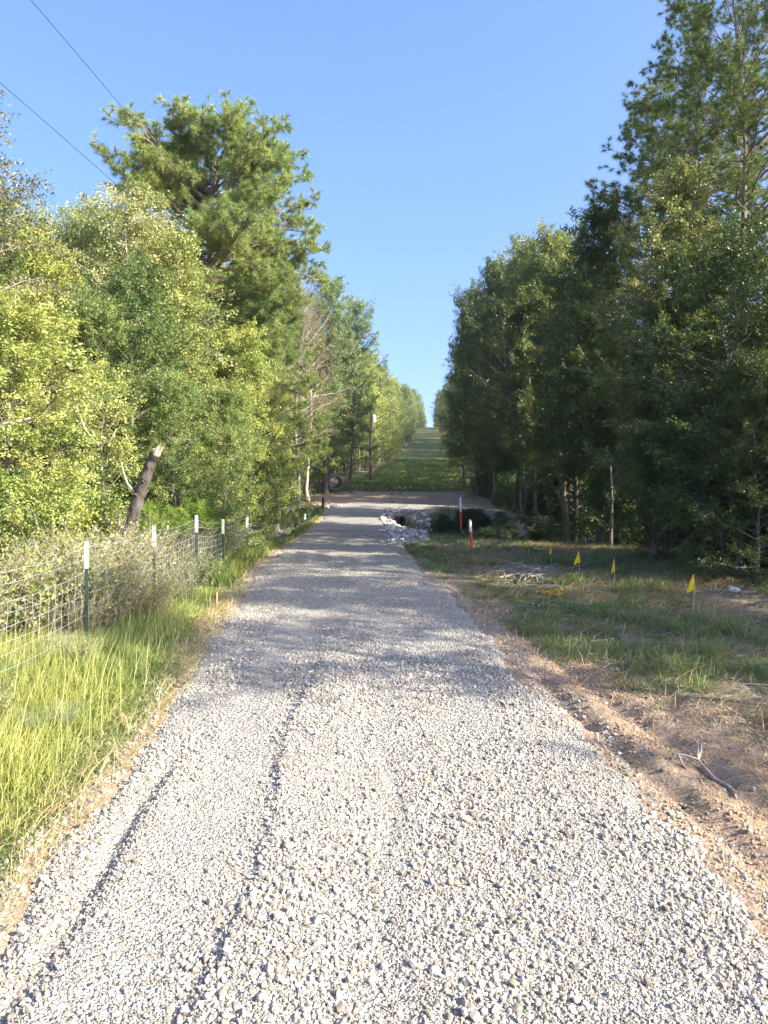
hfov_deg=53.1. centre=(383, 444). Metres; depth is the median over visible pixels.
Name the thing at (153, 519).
bush
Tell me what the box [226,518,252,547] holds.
tall weed
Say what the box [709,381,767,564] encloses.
broadleaf tree
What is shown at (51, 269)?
broadleaf tree
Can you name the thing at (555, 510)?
shrub
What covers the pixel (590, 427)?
broadleaf tree
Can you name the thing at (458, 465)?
broadleaf tree
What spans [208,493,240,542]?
shrub
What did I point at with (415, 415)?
broadleaf tree
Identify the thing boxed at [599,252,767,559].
broadleaf tree
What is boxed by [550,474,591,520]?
shrub
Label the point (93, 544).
tall weed
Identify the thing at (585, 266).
broadleaf tree
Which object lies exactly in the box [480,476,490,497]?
shrub
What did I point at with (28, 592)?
tall weed
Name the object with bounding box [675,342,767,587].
broadleaf tree
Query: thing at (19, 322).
broadleaf tree
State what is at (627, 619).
field grass
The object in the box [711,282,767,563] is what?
broadleaf tree
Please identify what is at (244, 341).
broadleaf tree
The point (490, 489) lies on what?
shrub
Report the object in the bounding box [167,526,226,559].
tall weed
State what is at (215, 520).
bush
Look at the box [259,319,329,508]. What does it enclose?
broadleaf tree
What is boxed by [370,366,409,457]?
broadleaf tree
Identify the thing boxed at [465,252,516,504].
broadleaf tree
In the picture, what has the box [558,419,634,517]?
broadleaf tree
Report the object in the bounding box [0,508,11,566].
shrub
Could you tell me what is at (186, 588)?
tall weed
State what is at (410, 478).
hill grass
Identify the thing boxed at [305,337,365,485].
broadleaf tree
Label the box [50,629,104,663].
tall weed
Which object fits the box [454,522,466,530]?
shrub
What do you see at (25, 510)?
shrub
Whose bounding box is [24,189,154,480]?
broadleaf tree
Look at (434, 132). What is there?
sky
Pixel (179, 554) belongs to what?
tall weed
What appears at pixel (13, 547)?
tall weed
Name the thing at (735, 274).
broadleaf tree
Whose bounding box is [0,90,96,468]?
broadleaf tree
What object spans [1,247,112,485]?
broadleaf tree
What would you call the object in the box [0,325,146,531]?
broadleaf tree
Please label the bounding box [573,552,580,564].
pin flag
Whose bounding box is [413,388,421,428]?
broadleaf tree
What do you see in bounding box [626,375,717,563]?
broadleaf tree
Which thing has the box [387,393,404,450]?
broadleaf tree
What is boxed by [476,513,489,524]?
shrub
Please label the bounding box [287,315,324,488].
broadleaf tree
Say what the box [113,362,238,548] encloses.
broadleaf tree
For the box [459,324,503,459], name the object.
broadleaf tree
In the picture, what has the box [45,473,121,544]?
shrub
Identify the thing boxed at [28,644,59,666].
tall weed
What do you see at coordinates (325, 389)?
broadleaf tree
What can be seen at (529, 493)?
shrub
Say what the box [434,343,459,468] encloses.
broadleaf tree
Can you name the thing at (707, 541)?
shrub
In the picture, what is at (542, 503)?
shrub
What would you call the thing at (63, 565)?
tall weed
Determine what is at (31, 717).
tall weed
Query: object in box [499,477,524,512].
shrub
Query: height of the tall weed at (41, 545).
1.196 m
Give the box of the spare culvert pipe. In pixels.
[327,474,342,490]
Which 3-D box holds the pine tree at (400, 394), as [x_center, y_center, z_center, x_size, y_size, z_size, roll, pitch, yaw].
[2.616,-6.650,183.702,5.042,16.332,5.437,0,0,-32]
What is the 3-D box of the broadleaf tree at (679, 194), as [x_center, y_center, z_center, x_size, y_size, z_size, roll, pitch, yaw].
[6.966,-1.964,18.275,4.213,9.592,3.488,0,0,-10]
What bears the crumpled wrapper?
on the ground at (426, 449)
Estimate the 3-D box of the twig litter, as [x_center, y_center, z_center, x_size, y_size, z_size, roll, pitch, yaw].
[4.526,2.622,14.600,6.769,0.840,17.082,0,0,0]
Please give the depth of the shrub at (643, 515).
23.50 m
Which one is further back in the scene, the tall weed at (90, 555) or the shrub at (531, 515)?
the shrub at (531, 515)
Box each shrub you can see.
[0,461,73,573]
[0,465,87,568]
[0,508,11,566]
[1,489,61,558]
[24,450,126,537]
[33,481,135,549]
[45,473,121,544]
[121,474,216,540]
[122,466,223,544]
[173,486,237,529]
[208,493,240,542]
[431,523,445,532]
[433,513,450,521]
[436,515,448,523]
[438,521,456,531]
[444,529,453,534]
[454,512,467,522]
[454,516,468,528]
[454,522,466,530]
[462,509,478,519]
[463,530,473,536]
[466,476,480,495]
[471,511,481,520]
[471,519,480,529]
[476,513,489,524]
[477,518,486,526]
[477,526,496,538]
[479,471,499,498]
[479,517,492,527]
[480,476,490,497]
[484,471,492,498]
[485,467,502,496]
[488,532,500,538]
[489,470,513,507]
[490,478,507,505]
[493,468,524,507]
[495,511,507,524]
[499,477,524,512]
[500,528,522,539]
[500,534,518,539]
[503,524,518,536]
[510,471,554,513]
[524,479,554,516]
[526,511,536,521]
[526,524,540,539]
[527,514,555,536]
[531,469,571,516]
[538,504,570,527]
[540,529,555,540]
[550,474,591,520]
[553,515,569,528]
[582,493,633,543]
[584,480,664,546]
[624,498,664,542]
[674,514,719,554]
[705,496,750,561]
[710,473,767,567]
[715,478,767,578]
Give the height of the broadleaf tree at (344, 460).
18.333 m
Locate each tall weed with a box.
[0,525,106,566]
[0,530,74,598]
[0,531,105,588]
[0,541,97,638]
[0,548,98,582]
[0,554,61,644]
[0,565,70,629]
[0,582,42,637]
[0,658,26,674]
[0,679,20,720]
[2,510,192,603]
[4,530,205,626]
[4,701,54,738]
[5,563,144,637]
[6,534,167,631]
[15,542,151,621]
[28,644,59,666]
[32,532,127,562]
[36,629,84,653]
[44,697,88,729]
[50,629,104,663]
[63,635,105,665]
[64,537,171,599]
[79,522,202,584]
[92,524,184,563]
[112,568,191,618]
[132,531,213,573]
[135,518,216,564]
[145,550,215,603]
[150,527,217,561]
[163,549,229,587]
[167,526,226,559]
[180,520,250,560]
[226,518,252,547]
[490,538,498,549]
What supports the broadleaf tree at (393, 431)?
on the ground at (426, 449)
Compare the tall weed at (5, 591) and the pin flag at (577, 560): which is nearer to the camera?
the tall weed at (5, 591)
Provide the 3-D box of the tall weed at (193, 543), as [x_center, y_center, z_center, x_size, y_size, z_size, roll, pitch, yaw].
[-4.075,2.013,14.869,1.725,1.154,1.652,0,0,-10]
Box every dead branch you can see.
[0,414,50,425]
[75,407,116,447]
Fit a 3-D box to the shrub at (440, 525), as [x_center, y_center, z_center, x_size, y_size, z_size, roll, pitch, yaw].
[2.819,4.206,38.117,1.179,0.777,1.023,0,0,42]
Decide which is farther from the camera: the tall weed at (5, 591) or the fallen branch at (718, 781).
the tall weed at (5, 591)
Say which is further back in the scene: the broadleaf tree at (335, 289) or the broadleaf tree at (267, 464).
the broadleaf tree at (335, 289)
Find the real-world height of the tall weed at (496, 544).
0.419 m
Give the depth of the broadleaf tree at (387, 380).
132.34 m
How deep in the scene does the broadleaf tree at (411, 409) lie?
236.65 m
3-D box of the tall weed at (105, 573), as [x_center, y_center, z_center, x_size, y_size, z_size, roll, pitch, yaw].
[-3.839,1.850,9.710,1.684,1.114,1.819,0,0,-33]
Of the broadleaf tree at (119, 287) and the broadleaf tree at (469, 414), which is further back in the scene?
the broadleaf tree at (469, 414)
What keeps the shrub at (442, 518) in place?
on the ground at (426, 449)
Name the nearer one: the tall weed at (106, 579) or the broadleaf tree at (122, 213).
the tall weed at (106, 579)
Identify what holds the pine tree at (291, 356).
on the ground at (426, 449)
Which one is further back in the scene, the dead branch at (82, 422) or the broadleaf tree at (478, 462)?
the broadleaf tree at (478, 462)
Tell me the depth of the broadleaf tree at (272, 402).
29.97 m
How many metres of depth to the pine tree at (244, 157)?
24.65 m
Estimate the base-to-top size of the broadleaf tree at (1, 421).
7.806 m
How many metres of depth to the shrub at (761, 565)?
15.97 m
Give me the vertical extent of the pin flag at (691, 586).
0.585 m
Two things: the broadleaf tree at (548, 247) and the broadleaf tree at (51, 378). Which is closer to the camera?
the broadleaf tree at (51, 378)
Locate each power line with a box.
[0,83,349,381]
[31,0,356,374]
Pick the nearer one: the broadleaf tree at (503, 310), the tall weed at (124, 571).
the tall weed at (124, 571)
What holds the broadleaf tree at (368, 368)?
on the ground at (426, 449)
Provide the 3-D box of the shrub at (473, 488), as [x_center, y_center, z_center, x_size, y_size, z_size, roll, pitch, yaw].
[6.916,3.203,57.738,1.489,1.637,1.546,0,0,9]
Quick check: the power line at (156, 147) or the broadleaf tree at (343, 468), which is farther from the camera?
the broadleaf tree at (343, 468)
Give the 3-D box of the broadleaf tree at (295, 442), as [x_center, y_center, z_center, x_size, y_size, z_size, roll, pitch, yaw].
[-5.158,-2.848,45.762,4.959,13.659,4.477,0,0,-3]
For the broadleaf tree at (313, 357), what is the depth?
60.00 m
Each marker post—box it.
[459,497,461,533]
[469,520,472,546]
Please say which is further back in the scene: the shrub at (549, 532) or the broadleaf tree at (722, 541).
the shrub at (549, 532)
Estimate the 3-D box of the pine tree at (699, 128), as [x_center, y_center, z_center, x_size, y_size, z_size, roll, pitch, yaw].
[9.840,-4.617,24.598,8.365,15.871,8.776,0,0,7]
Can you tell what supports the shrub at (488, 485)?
on the ground at (426, 449)
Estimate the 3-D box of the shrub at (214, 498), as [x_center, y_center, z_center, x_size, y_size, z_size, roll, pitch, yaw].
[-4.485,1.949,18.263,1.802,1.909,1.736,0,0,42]
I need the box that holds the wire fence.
[0,503,317,682]
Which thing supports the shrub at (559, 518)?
on the ground at (426, 449)
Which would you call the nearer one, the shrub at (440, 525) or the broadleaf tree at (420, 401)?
the shrub at (440, 525)
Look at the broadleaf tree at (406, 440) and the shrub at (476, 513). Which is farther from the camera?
the broadleaf tree at (406, 440)
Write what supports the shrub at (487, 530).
on the ground at (426, 449)
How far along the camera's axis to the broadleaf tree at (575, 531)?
28.00 m
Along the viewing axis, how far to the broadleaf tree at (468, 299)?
56.91 m
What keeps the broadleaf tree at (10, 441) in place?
on the ground at (426, 449)
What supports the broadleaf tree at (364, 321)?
on the ground at (426, 449)
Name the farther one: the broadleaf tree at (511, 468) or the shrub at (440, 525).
the broadleaf tree at (511, 468)
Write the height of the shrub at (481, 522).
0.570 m
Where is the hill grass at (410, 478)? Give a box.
[317,461,548,540]
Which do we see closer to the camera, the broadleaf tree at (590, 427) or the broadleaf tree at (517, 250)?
the broadleaf tree at (590, 427)
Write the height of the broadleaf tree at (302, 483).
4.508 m
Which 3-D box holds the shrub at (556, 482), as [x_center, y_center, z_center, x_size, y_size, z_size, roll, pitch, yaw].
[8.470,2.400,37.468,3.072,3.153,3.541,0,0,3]
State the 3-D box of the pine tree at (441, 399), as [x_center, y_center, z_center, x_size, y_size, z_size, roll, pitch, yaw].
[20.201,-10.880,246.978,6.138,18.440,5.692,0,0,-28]
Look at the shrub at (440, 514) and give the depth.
39.99 m
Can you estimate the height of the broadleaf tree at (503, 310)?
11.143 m
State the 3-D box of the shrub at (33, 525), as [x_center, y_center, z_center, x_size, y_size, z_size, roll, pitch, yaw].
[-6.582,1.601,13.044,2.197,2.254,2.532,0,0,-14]
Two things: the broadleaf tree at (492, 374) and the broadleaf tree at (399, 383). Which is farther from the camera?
the broadleaf tree at (399, 383)
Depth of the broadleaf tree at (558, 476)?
34.45 m
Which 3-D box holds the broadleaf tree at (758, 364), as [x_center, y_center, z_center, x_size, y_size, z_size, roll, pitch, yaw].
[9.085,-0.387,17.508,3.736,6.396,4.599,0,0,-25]
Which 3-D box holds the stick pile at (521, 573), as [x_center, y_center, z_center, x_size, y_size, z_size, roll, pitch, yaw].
[2.958,2.467,15.070,2.201,0.454,3.259,0,0,17]
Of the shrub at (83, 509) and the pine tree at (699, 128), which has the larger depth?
the pine tree at (699, 128)
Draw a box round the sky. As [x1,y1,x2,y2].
[0,0,767,426]
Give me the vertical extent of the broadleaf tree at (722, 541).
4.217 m
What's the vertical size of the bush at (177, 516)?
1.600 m
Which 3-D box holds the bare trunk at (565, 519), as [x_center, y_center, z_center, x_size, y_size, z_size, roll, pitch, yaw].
[6.367,1.996,27.007,0.362,4.650,0.266,0,0,0]
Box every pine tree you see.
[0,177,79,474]
[59,88,332,475]
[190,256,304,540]
[220,275,340,531]
[328,341,348,482]
[346,367,375,471]
[347,334,372,469]
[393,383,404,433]
[437,385,445,420]
[559,30,767,452]
[570,0,767,442]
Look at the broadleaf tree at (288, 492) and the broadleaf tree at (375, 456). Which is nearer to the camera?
the broadleaf tree at (288, 492)
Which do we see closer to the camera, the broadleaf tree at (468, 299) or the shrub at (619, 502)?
the shrub at (619, 502)
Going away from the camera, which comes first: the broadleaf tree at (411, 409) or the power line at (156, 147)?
the power line at (156, 147)
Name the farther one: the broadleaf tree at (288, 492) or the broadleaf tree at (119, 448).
the broadleaf tree at (288, 492)
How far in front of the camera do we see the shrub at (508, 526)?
33.19 m
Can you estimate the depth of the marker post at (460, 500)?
37.16 m
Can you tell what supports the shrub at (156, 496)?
on the ground at (426, 449)
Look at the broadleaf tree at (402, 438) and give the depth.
190.37 m
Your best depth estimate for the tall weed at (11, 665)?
7.30 m
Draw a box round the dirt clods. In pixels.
[456,599,767,929]
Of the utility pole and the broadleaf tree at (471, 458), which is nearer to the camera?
the broadleaf tree at (471, 458)
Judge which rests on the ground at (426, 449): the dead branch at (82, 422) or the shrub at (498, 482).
the shrub at (498, 482)
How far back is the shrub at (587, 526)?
30.34 m
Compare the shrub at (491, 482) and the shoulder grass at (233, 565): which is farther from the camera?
the shrub at (491, 482)
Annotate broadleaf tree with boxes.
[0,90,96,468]
[0,196,116,482]
[0,214,141,491]
[0,271,36,485]
[0,282,153,516]
[0,284,123,564]
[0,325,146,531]
[0,330,40,494]
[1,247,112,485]
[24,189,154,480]
[25,221,128,482]
[40,362,152,541]
[43,178,245,480]
[47,219,149,524]
[51,247,215,517]
[94,236,231,481]
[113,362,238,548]
[116,221,249,530]
[181,377,277,561]
[198,263,226,447]
[198,314,317,548]
[200,261,252,493]
[236,404,289,529]
[257,294,308,516]
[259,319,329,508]
[273,315,321,503]
[278,281,358,504]
[279,269,334,489]
[279,284,333,505]
[284,324,331,498]
[286,441,310,504]
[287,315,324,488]
[302,268,356,493]
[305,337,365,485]
[308,347,343,486]
[309,452,330,491]
[321,313,375,479]
[327,337,377,475]
[330,293,388,487]
[354,380,393,469]
[355,349,395,467]
[355,386,385,461]
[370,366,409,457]
[372,389,387,463]
[373,364,402,461]
[379,372,406,454]
[380,396,399,460]
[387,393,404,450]
[387,397,403,454]
[388,387,406,449]
[397,391,410,443]
[398,399,405,443]
[399,388,415,436]
[400,385,418,443]
[401,383,416,428]
[401,400,412,441]
[403,392,414,439]
[408,390,417,435]
[412,396,417,430]
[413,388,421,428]
[416,394,424,426]
[431,390,440,422]
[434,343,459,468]
[437,364,459,460]
[438,377,450,447]
[440,327,482,478]
[440,383,450,446]
[441,296,477,486]
[445,297,484,484]
[446,277,493,496]
[448,379,482,481]
[450,291,560,514]
[458,280,504,469]
[458,338,488,474]
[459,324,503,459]
[461,421,492,492]
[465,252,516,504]
[465,282,510,462]
[472,452,497,494]
[477,230,547,513]
[481,240,551,458]
[489,443,516,494]
[493,251,626,543]
[495,217,634,484]
[501,215,581,513]
[504,429,516,499]
[523,183,666,542]
[529,424,572,515]
[537,261,636,486]
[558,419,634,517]
[575,315,650,543]
[580,416,649,536]
[582,154,752,558]
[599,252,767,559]
[610,206,767,577]
[612,289,728,556]
[619,398,724,546]
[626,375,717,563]
[637,361,767,570]
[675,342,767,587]
[676,396,761,536]
[702,300,767,551]
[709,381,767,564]
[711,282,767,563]
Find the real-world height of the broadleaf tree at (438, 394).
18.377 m
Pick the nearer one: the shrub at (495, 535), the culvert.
the shrub at (495, 535)
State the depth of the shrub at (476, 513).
38.06 m
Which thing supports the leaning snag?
on the ground at (426, 449)
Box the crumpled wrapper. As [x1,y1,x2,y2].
[729,587,739,591]
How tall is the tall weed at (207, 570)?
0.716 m
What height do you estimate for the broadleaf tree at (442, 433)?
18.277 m
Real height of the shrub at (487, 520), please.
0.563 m
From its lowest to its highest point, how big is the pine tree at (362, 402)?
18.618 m
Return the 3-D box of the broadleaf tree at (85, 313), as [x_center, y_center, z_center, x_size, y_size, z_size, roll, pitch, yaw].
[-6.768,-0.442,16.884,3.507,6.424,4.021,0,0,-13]
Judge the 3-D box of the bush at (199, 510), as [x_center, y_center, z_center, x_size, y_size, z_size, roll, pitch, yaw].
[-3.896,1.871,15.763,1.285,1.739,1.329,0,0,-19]
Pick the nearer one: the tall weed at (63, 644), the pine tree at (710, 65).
the tall weed at (63, 644)
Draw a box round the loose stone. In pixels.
[649,810,656,815]
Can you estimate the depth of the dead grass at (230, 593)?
5.37 m
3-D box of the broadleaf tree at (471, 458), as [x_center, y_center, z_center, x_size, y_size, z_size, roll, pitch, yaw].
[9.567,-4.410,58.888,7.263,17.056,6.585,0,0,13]
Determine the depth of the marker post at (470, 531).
21.77 m
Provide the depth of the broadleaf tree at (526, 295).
36.71 m
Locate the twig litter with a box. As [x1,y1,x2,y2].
[433,544,767,723]
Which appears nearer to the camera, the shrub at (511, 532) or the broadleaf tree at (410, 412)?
the shrub at (511, 532)
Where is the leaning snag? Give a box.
[121,443,164,543]
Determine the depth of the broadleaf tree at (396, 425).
162.11 m
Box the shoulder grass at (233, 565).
[149,504,325,587]
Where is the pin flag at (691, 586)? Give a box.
[686,574,695,611]
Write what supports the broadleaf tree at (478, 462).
on the ground at (426, 449)
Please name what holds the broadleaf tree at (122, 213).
on the ground at (426, 449)
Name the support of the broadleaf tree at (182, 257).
on the ground at (426, 449)
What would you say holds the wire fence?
on the ground at (426, 449)
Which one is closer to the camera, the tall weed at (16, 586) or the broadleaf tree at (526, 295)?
the tall weed at (16, 586)
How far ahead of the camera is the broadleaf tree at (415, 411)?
273.71 m
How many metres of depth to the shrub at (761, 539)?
14.48 m
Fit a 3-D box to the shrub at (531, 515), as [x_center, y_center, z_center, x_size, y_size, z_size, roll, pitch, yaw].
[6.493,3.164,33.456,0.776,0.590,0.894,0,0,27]
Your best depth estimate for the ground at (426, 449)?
6.71 m
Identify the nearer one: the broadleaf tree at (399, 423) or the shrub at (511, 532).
the shrub at (511, 532)
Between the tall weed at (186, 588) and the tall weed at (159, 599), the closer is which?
the tall weed at (159, 599)
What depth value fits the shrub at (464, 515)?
38.41 m
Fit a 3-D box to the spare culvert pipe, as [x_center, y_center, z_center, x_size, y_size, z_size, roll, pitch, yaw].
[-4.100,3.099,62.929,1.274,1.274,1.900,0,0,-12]
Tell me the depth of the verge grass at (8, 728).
6.81 m
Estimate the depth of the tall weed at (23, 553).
9.53 m
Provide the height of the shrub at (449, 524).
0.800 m
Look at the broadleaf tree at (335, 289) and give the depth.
59.90 m
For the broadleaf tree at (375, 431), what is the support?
on the ground at (426, 449)
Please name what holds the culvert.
in the ground at (426, 449)
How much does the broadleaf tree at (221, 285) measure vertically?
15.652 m
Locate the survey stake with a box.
[215,592,217,606]
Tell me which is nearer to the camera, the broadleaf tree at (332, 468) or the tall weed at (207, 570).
the tall weed at (207, 570)
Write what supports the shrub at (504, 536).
on the ground at (426, 449)
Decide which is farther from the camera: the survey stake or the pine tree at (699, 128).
the pine tree at (699, 128)
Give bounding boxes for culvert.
[393,516,404,525]
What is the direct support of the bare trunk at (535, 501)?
on the ground at (426, 449)
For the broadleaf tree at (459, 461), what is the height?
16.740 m
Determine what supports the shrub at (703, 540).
on the ground at (426, 449)
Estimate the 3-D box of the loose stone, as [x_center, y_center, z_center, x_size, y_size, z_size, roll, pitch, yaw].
[1.595,2.185,4.554,0.045,0.026,0.046,0,0,9]
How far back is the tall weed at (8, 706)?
6.01 m
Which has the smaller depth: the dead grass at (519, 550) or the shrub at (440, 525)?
the dead grass at (519, 550)
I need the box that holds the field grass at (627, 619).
[402,533,767,749]
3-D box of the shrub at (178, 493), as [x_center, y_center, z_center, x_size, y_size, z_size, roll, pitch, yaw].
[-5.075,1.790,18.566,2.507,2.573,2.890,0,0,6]
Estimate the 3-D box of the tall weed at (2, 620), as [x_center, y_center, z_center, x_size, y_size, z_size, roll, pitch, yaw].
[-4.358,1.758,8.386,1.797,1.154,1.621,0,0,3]
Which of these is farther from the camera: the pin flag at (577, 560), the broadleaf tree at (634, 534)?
the broadleaf tree at (634, 534)
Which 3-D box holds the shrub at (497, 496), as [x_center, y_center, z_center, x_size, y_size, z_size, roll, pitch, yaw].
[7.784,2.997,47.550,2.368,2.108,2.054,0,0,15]
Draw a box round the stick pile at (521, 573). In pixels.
[485,557,594,584]
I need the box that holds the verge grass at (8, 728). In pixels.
[0,580,251,926]
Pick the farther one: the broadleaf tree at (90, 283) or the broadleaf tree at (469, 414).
the broadleaf tree at (469, 414)
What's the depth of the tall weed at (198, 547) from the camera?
15.24 m
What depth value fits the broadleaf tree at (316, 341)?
49.14 m
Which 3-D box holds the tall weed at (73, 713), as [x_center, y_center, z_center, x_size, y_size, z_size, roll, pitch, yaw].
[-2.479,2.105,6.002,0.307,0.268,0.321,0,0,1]
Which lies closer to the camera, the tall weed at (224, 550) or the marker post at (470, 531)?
the tall weed at (224, 550)
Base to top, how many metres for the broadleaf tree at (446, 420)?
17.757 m
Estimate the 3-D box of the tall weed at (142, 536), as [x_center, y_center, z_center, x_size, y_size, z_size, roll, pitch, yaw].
[-4.078,1.684,10.764,2.469,1.501,2.364,0,0,-34]
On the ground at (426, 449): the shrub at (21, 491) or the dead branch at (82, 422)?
the shrub at (21, 491)
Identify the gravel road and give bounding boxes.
[0,502,767,1023]
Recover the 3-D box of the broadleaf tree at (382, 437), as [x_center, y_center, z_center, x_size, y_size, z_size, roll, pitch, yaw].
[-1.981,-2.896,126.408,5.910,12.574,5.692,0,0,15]
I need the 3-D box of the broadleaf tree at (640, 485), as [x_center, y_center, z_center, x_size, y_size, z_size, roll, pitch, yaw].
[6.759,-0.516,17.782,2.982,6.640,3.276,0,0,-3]
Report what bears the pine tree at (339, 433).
on the ground at (426, 449)
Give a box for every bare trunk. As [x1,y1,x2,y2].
[533,468,538,513]
[560,438,569,541]
[609,458,612,547]
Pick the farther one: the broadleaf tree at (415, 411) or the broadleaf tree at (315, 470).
the broadleaf tree at (415, 411)
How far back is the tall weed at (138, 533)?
14.71 m
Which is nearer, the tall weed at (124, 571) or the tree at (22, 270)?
the tall weed at (124, 571)
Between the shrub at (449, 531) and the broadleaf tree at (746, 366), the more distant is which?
the shrub at (449, 531)
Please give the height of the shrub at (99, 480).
2.693 m
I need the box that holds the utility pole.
[369,409,375,481]
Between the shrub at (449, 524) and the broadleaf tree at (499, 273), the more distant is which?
the broadleaf tree at (499, 273)
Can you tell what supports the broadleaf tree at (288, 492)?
on the ground at (426, 449)
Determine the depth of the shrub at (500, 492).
43.12 m
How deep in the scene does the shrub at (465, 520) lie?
37.67 m
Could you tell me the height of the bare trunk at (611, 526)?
2.779 m
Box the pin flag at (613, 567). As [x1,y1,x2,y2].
[611,560,614,573]
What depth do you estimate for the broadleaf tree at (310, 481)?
52.23 m
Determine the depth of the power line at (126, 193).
13.73 m
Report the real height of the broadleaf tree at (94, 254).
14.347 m
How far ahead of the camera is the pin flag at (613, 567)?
13.10 m
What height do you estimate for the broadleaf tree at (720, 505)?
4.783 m
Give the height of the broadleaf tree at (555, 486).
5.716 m
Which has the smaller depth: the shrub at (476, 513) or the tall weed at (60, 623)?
the tall weed at (60, 623)
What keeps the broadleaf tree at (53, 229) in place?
on the ground at (426, 449)
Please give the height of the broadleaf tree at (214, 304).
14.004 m
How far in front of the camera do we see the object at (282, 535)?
33.00 m
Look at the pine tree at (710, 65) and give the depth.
19.33 m
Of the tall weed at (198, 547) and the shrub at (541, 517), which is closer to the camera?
the tall weed at (198, 547)
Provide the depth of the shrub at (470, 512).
38.33 m
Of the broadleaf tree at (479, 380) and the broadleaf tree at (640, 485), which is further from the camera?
the broadleaf tree at (479, 380)
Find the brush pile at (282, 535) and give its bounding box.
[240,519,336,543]
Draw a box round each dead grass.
[0,580,255,994]
[410,534,767,933]
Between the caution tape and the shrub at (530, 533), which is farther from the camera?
the shrub at (530, 533)
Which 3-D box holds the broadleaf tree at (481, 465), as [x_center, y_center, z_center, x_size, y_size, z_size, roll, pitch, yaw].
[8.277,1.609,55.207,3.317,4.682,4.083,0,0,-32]
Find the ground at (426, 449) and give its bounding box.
[0,427,767,957]
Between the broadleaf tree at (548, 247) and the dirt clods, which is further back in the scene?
the broadleaf tree at (548, 247)
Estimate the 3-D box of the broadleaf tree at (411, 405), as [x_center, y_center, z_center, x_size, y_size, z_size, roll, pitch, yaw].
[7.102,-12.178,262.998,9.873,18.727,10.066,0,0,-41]
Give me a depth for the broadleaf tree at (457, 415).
69.80 m
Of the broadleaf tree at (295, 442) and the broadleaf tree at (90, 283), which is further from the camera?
the broadleaf tree at (295, 442)
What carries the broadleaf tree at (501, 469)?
on the ground at (426, 449)
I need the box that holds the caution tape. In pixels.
[536,587,566,595]
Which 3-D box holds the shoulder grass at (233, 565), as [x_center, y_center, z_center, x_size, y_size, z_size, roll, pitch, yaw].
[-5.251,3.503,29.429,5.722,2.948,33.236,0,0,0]
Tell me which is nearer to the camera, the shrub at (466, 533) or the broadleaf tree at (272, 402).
the broadleaf tree at (272, 402)
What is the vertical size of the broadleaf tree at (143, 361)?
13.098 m
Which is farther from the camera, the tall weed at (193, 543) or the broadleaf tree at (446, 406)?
the broadleaf tree at (446, 406)
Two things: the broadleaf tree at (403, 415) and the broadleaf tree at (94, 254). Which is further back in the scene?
the broadleaf tree at (403, 415)
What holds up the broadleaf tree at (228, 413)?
on the ground at (426, 449)
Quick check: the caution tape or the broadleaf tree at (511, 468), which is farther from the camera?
the broadleaf tree at (511, 468)
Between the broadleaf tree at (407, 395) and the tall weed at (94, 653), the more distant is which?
the broadleaf tree at (407, 395)
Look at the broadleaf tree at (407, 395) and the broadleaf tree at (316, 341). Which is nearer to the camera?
the broadleaf tree at (316, 341)
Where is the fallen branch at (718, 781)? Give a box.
[670,741,739,797]
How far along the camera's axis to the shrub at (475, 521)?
36.50 m
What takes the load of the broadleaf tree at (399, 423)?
on the ground at (426, 449)
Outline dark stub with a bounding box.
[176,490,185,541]
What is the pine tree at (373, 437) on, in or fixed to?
on the ground at (426, 449)
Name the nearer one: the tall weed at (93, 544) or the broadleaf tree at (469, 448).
the tall weed at (93, 544)
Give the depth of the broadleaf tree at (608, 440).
24.24 m
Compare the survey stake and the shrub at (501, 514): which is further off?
the shrub at (501, 514)
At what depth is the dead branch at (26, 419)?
12.15 m

